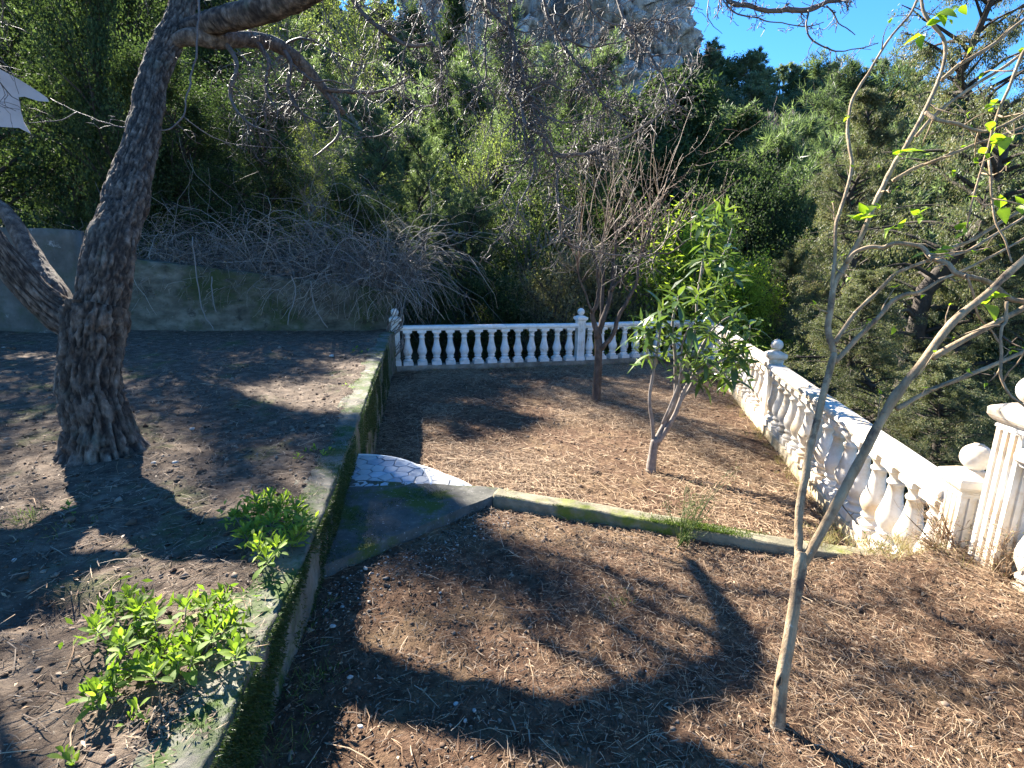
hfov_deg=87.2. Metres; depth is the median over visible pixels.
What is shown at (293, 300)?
vine
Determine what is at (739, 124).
dark conifer
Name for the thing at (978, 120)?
hill pine
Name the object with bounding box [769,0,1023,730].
young tree
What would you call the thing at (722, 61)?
hill pine
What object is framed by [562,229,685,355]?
grey shrub
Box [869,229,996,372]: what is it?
hill pine
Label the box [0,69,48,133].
canvas canopy
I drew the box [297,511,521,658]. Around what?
gravel
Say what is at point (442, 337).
dark shrub
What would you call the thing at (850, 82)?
pine tree
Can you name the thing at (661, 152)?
dark conifer
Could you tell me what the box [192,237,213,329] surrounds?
vine
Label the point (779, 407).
balustrade
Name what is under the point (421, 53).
hill pine
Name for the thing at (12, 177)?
evergreen tree
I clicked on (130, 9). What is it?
evergreen tree
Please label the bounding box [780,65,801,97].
hill pine
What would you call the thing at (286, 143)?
hill pine
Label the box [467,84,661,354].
evergreen tree
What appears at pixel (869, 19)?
sky
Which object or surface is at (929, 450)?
cypress tree
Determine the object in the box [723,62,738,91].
hill oak
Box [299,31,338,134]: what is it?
hill pine
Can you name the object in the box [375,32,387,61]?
hill pine
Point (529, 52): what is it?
pine tree
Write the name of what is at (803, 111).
hill pine
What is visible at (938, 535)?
twiggy shrub
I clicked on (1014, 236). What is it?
cypress tree
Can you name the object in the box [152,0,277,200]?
evergreen tree
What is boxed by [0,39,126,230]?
evergreen tree
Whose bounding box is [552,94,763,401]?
bare tree
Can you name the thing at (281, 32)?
light leaved tree
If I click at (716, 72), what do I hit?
hill pine
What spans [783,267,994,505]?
cypress tree
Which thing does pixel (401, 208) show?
hillside undergrowth
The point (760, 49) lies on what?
hill pine
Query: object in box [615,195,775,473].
young tree
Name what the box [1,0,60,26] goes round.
hill pine
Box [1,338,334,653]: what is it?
stones
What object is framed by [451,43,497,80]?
hill oak
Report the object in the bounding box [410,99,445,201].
hill pine
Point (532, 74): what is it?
hill pine
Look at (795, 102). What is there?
hill pine
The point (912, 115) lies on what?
hill oak
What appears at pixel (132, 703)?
leafy plant
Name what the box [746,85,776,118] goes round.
hill pine
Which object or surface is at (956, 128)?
hill oak
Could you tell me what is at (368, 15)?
hill pine
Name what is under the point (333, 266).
bramble thicket
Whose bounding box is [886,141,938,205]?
hill pine
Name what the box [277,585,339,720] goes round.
weeds
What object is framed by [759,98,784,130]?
bare tree
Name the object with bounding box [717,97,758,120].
hill pine
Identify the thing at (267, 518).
leafy plant
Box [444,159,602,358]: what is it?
leafy tree
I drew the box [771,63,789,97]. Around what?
hill pine
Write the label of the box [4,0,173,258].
evergreen tree
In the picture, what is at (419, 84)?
hill pine
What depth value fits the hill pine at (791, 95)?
89.44 m
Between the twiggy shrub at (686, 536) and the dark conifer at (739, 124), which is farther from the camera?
the dark conifer at (739, 124)
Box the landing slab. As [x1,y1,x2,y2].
[320,479,503,577]
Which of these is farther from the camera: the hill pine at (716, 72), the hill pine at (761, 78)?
the hill pine at (716, 72)
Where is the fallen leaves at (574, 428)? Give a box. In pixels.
[382,366,831,541]
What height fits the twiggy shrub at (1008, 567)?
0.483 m
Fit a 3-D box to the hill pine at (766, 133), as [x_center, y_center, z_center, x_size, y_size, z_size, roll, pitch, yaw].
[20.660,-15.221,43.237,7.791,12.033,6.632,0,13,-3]
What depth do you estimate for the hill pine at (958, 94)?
95.99 m
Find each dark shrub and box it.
[400,256,468,357]
[448,256,552,361]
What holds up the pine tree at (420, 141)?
on the hillside
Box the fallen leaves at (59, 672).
[0,331,369,746]
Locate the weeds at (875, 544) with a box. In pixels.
[793,521,1021,597]
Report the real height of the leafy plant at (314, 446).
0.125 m
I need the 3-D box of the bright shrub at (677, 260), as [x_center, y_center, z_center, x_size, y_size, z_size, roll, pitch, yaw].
[4.349,-1.191,14.425,5.692,7.577,6.013,2,13,5]
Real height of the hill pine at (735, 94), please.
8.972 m
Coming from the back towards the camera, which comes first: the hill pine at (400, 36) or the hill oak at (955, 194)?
the hill pine at (400, 36)
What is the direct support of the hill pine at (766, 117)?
on the hillside
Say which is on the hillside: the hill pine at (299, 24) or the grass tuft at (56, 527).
the hill pine at (299, 24)
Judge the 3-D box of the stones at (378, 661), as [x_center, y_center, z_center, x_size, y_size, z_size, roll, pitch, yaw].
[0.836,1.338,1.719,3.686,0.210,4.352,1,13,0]
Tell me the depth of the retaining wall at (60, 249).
9.99 m
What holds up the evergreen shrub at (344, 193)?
on the hillside
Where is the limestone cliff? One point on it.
(689, 31)
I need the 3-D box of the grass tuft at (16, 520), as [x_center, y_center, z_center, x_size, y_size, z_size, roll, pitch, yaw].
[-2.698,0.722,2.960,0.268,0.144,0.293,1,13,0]
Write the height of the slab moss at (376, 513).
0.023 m
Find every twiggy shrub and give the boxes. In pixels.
[658,459,739,550]
[846,531,903,562]
[893,488,971,555]
[964,506,1023,579]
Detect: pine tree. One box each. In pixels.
[9,0,132,197]
[112,0,200,112]
[229,21,339,173]
[340,93,410,247]
[392,114,453,265]
[407,57,518,319]
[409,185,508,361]
[419,0,580,353]
[431,115,622,356]
[528,26,648,246]
[687,102,941,380]
[773,43,954,380]
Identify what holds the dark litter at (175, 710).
on the retaining wall at (193, 755)
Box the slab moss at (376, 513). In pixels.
[323,482,454,564]
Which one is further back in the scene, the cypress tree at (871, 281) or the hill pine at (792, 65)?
the hill pine at (792, 65)
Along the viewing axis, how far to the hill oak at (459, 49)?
86.51 m
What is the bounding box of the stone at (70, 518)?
[64,516,75,522]
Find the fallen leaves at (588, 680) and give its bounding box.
[261,512,1023,767]
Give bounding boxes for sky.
[333,0,1023,128]
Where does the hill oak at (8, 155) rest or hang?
on the hillside
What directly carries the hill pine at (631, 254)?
on the hillside
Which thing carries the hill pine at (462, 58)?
on the hillside
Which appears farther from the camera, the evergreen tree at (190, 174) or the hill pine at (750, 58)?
the hill pine at (750, 58)
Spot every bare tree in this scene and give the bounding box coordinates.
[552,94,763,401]
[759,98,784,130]
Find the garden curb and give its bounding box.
[493,488,892,558]
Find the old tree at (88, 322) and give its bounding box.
[0,0,878,466]
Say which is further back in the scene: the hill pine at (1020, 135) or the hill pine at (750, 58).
the hill pine at (750, 58)
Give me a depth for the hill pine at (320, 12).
91.05 m
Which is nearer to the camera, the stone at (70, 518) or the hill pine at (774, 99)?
the stone at (70, 518)
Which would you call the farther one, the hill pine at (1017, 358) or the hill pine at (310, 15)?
the hill pine at (310, 15)
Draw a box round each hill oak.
[0,134,38,208]
[324,18,390,110]
[327,38,381,142]
[366,0,403,51]
[393,0,435,45]
[451,40,481,61]
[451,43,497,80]
[539,126,570,145]
[688,64,724,85]
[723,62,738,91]
[726,50,747,90]
[779,73,804,98]
[781,192,936,378]
[888,212,980,325]
[895,104,940,144]
[922,133,1019,282]
[939,109,986,146]
[944,179,1023,374]
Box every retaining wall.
[0,227,84,332]
[128,258,394,330]
[131,330,396,767]
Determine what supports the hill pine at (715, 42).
on the hillside
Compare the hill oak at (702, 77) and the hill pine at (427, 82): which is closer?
the hill pine at (427, 82)
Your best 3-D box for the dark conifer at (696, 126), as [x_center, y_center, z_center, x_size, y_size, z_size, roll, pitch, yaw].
[7.981,-4.555,24.305,10.028,18.434,8.892,-12,18,-44]
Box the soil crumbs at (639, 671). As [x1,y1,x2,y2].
[260,509,1023,767]
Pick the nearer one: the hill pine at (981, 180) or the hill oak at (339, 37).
the hill pine at (981, 180)
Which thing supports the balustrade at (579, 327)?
on the garden foundation
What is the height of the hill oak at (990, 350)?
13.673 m
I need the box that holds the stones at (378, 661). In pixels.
[322,510,1001,767]
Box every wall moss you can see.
[152,338,388,751]
[210,348,389,767]
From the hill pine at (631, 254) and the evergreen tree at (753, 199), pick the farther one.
the hill pine at (631, 254)
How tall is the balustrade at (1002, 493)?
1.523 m
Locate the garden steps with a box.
[349,454,471,486]
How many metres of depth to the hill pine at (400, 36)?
94.79 m
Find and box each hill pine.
[0,5,43,40]
[0,24,90,195]
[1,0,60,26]
[243,58,309,202]
[261,52,319,157]
[273,19,324,53]
[285,30,330,140]
[294,4,322,35]
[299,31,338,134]
[300,12,326,61]
[312,1,346,30]
[314,0,340,26]
[321,52,416,194]
[324,14,351,34]
[324,30,339,64]
[327,58,416,192]
[335,8,372,50]
[337,135,361,191]
[345,2,373,35]
[357,78,428,193]
[372,0,401,40]
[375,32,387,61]
[378,41,421,91]
[391,29,419,52]
[406,42,431,90]
[409,59,431,88]
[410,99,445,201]
[411,70,489,187]
[414,75,427,92]
[451,50,489,112]
[504,62,546,104]
[602,196,651,293]
[684,44,721,81]
[702,36,725,73]
[704,52,731,86]
[704,98,730,122]
[707,75,735,106]
[708,67,727,88]
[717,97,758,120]
[720,86,731,106]
[727,86,740,106]
[728,48,770,102]
[733,83,785,116]
[737,45,768,90]
[738,60,782,100]
[738,66,784,99]
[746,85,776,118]
[748,120,816,170]
[757,109,773,131]
[766,66,779,86]
[769,92,788,128]
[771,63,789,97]
[773,144,833,201]
[776,103,820,128]
[777,88,817,124]
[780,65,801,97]
[781,89,796,115]
[785,61,803,84]
[786,67,826,129]
[805,127,835,190]
[808,62,840,123]
[821,109,853,152]
[829,145,935,289]
[863,57,896,102]
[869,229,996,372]
[876,186,924,263]
[883,140,969,268]
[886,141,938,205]
[895,116,948,218]
[907,65,942,98]
[920,140,1023,299]
[940,95,986,121]
[941,81,976,125]
[953,116,1020,142]
[970,97,1013,121]
[975,228,1023,397]
[1010,124,1023,151]
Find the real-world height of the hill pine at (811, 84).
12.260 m
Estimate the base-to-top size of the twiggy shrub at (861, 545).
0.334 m
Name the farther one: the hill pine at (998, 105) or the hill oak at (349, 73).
the hill pine at (998, 105)
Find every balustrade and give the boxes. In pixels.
[389,308,711,371]
[702,320,990,554]
[968,378,1023,592]
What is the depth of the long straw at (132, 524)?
2.95 m
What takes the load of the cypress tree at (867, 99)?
on the hillside
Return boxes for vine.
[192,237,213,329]
[211,276,216,311]
[287,276,295,324]
[310,281,327,327]
[385,291,404,363]
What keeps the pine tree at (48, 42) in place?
on the hillside
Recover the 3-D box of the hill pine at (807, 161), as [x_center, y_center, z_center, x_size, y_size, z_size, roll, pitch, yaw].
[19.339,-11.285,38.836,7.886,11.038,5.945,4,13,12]
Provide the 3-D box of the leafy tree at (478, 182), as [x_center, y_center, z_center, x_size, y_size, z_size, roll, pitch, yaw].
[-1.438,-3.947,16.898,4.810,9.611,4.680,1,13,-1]
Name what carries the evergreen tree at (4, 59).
on the hillside
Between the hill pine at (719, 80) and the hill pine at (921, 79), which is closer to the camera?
the hill pine at (719, 80)
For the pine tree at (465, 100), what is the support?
on the hillside
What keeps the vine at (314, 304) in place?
hanging from the bramble thicket
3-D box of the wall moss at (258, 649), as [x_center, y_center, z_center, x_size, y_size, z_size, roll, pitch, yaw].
[-1.607,0.190,5.393,0.329,0.026,9.112,-1,13,-9]
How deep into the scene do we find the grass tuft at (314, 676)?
2.28 m
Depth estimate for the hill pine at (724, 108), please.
53.76 m
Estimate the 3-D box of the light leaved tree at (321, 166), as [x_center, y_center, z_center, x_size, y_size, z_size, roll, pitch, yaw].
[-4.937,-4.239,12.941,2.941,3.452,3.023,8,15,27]
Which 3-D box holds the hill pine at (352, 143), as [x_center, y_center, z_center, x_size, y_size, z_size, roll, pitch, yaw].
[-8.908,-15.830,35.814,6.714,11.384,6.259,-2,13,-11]
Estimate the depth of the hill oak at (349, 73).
58.07 m
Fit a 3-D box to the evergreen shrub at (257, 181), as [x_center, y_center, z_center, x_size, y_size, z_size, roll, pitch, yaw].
[-6.141,-5.192,13.001,3.154,5.214,3.583,-3,13,-14]
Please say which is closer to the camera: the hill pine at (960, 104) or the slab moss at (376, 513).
the slab moss at (376, 513)
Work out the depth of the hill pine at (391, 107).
30.18 m
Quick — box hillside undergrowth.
[1,6,1017,464]
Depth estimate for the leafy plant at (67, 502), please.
3.11 m
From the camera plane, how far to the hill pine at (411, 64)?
70.28 m
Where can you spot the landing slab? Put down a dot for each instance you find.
(409, 519)
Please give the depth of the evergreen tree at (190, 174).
16.15 m
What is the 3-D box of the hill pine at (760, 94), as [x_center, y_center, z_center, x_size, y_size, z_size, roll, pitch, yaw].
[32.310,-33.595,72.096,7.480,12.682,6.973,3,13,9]
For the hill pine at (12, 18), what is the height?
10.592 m
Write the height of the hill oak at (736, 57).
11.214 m
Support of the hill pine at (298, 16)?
on the hillside
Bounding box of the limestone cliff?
[394,0,704,102]
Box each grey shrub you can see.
[484,224,624,360]
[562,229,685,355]
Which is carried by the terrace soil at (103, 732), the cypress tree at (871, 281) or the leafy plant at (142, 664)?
the leafy plant at (142, 664)
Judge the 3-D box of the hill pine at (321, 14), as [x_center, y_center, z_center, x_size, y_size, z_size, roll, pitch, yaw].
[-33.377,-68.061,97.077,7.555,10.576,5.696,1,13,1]
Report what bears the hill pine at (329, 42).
on the hillside
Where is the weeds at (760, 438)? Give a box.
[702,362,846,539]
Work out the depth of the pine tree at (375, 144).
17.11 m
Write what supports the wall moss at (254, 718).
on the retaining wall at (193, 755)
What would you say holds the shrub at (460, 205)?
on the hillside
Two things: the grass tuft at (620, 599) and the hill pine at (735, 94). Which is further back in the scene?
the hill pine at (735, 94)
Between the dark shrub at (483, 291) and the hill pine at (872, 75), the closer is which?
the dark shrub at (483, 291)
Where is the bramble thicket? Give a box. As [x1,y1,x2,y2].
[6,139,503,354]
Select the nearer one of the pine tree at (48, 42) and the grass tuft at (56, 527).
the grass tuft at (56, 527)
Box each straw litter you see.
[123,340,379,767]
[273,506,1023,767]
[374,357,850,545]
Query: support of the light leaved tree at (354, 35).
on the hillside
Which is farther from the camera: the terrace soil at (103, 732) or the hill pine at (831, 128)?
the hill pine at (831, 128)
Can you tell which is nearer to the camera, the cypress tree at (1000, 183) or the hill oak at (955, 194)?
the cypress tree at (1000, 183)
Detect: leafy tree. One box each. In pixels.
[402,100,528,361]
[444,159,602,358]
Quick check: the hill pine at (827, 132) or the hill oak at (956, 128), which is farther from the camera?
the hill oak at (956, 128)
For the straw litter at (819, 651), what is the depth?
2.44 m
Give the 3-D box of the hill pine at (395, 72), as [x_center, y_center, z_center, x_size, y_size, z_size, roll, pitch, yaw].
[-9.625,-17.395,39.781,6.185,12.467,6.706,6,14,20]
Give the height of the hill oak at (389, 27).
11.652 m
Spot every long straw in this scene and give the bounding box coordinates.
[0,330,369,753]
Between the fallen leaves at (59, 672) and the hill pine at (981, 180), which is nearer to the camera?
the fallen leaves at (59, 672)
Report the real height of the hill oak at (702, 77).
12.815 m
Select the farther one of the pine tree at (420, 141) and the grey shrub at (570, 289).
the pine tree at (420, 141)
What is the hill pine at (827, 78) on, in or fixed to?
on the hillside
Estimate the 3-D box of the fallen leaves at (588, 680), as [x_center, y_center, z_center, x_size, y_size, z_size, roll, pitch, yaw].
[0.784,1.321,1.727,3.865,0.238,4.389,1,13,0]
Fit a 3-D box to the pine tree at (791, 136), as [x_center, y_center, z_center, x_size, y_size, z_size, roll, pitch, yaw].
[9.742,-2.471,19.415,7.146,15.374,6.238,5,14,17]
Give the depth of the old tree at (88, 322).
4.21 m
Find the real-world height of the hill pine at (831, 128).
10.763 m
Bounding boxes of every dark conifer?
[570,87,714,349]
[614,59,771,349]
[687,102,780,334]
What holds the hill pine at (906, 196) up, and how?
on the hillside
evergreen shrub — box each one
[95,39,266,261]
[178,51,326,261]
[310,172,410,293]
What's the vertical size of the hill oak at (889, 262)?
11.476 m
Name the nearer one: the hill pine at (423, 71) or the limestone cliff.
the hill pine at (423, 71)
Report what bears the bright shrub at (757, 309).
on the hillside
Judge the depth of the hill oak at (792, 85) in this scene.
94.98 m
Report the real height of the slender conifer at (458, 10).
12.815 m
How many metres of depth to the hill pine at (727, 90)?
83.30 m
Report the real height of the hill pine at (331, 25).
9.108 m
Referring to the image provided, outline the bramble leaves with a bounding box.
[61,161,485,321]
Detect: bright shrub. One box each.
[585,191,784,354]
[684,244,808,366]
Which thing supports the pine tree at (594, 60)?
on the hillside
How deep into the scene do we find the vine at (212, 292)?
10.27 m
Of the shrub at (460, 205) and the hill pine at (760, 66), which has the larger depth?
the hill pine at (760, 66)
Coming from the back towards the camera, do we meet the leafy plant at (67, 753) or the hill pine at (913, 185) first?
the hill pine at (913, 185)
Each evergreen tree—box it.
[0,0,110,229]
[0,21,15,76]
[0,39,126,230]
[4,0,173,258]
[9,0,218,182]
[119,92,229,241]
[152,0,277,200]
[179,46,282,214]
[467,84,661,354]
[675,139,837,369]
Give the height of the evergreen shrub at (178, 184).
5.092 m
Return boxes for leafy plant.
[46,744,79,765]
[58,575,262,723]
[60,500,75,512]
[115,697,149,726]
[216,487,318,580]
[293,443,333,458]
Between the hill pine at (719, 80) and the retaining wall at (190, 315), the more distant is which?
the hill pine at (719, 80)
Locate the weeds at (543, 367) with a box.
[431,358,692,371]
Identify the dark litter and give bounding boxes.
[111,342,380,767]
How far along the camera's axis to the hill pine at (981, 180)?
35.25 m
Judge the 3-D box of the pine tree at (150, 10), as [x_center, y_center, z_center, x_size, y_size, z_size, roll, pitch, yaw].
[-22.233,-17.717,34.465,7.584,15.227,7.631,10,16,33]
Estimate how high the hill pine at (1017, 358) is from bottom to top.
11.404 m
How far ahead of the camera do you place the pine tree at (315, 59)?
39.90 m
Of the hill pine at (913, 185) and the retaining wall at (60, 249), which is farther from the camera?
the hill pine at (913, 185)
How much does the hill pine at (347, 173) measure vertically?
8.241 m
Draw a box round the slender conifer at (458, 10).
[425,0,474,223]
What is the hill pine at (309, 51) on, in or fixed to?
on the hillside
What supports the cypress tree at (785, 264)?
on the hillside
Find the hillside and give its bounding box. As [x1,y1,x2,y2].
[0,1,1015,527]
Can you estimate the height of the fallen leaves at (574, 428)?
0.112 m
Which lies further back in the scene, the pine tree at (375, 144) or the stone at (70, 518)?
the pine tree at (375, 144)
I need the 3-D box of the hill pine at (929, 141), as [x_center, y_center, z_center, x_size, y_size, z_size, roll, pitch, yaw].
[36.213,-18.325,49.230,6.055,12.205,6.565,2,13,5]
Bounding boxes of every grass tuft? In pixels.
[0,499,52,531]
[7,511,99,544]
[259,714,317,767]
[281,642,352,706]
[603,588,634,609]
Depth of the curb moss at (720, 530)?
3.50 m
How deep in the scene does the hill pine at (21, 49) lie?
30.77 m
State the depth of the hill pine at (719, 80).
79.53 m
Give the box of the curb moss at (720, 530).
[500,490,771,536]
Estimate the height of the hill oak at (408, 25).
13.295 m
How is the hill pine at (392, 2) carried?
on the hillside
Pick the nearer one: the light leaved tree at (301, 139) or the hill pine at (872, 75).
the light leaved tree at (301, 139)
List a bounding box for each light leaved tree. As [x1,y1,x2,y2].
[191,0,377,222]
[228,133,356,259]
[271,0,427,196]
[282,110,384,256]
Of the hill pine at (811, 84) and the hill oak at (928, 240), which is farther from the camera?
the hill pine at (811, 84)
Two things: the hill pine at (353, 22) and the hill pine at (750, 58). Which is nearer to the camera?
the hill pine at (353, 22)
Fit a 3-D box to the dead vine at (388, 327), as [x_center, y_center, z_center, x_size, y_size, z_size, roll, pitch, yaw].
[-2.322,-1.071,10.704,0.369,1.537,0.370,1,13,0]
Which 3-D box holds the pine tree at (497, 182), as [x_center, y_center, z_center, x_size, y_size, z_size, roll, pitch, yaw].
[0.340,-3.748,21.468,7.151,13.846,6.242,0,13,-5]
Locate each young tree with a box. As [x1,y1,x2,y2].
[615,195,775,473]
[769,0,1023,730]
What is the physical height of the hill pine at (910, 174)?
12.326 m
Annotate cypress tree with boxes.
[750,248,821,386]
[772,86,944,449]
[782,353,1006,526]
[783,0,1023,475]
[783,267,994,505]
[859,210,1023,470]
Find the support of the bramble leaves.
on the hillside
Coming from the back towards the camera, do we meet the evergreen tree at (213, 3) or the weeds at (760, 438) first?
the evergreen tree at (213, 3)
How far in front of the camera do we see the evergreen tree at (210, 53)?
21.29 m
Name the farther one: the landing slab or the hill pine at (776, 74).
the hill pine at (776, 74)
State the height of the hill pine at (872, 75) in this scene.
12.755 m
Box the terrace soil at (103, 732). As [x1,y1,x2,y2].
[0,329,385,767]
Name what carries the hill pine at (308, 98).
on the hillside
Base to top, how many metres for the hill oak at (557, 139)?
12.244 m

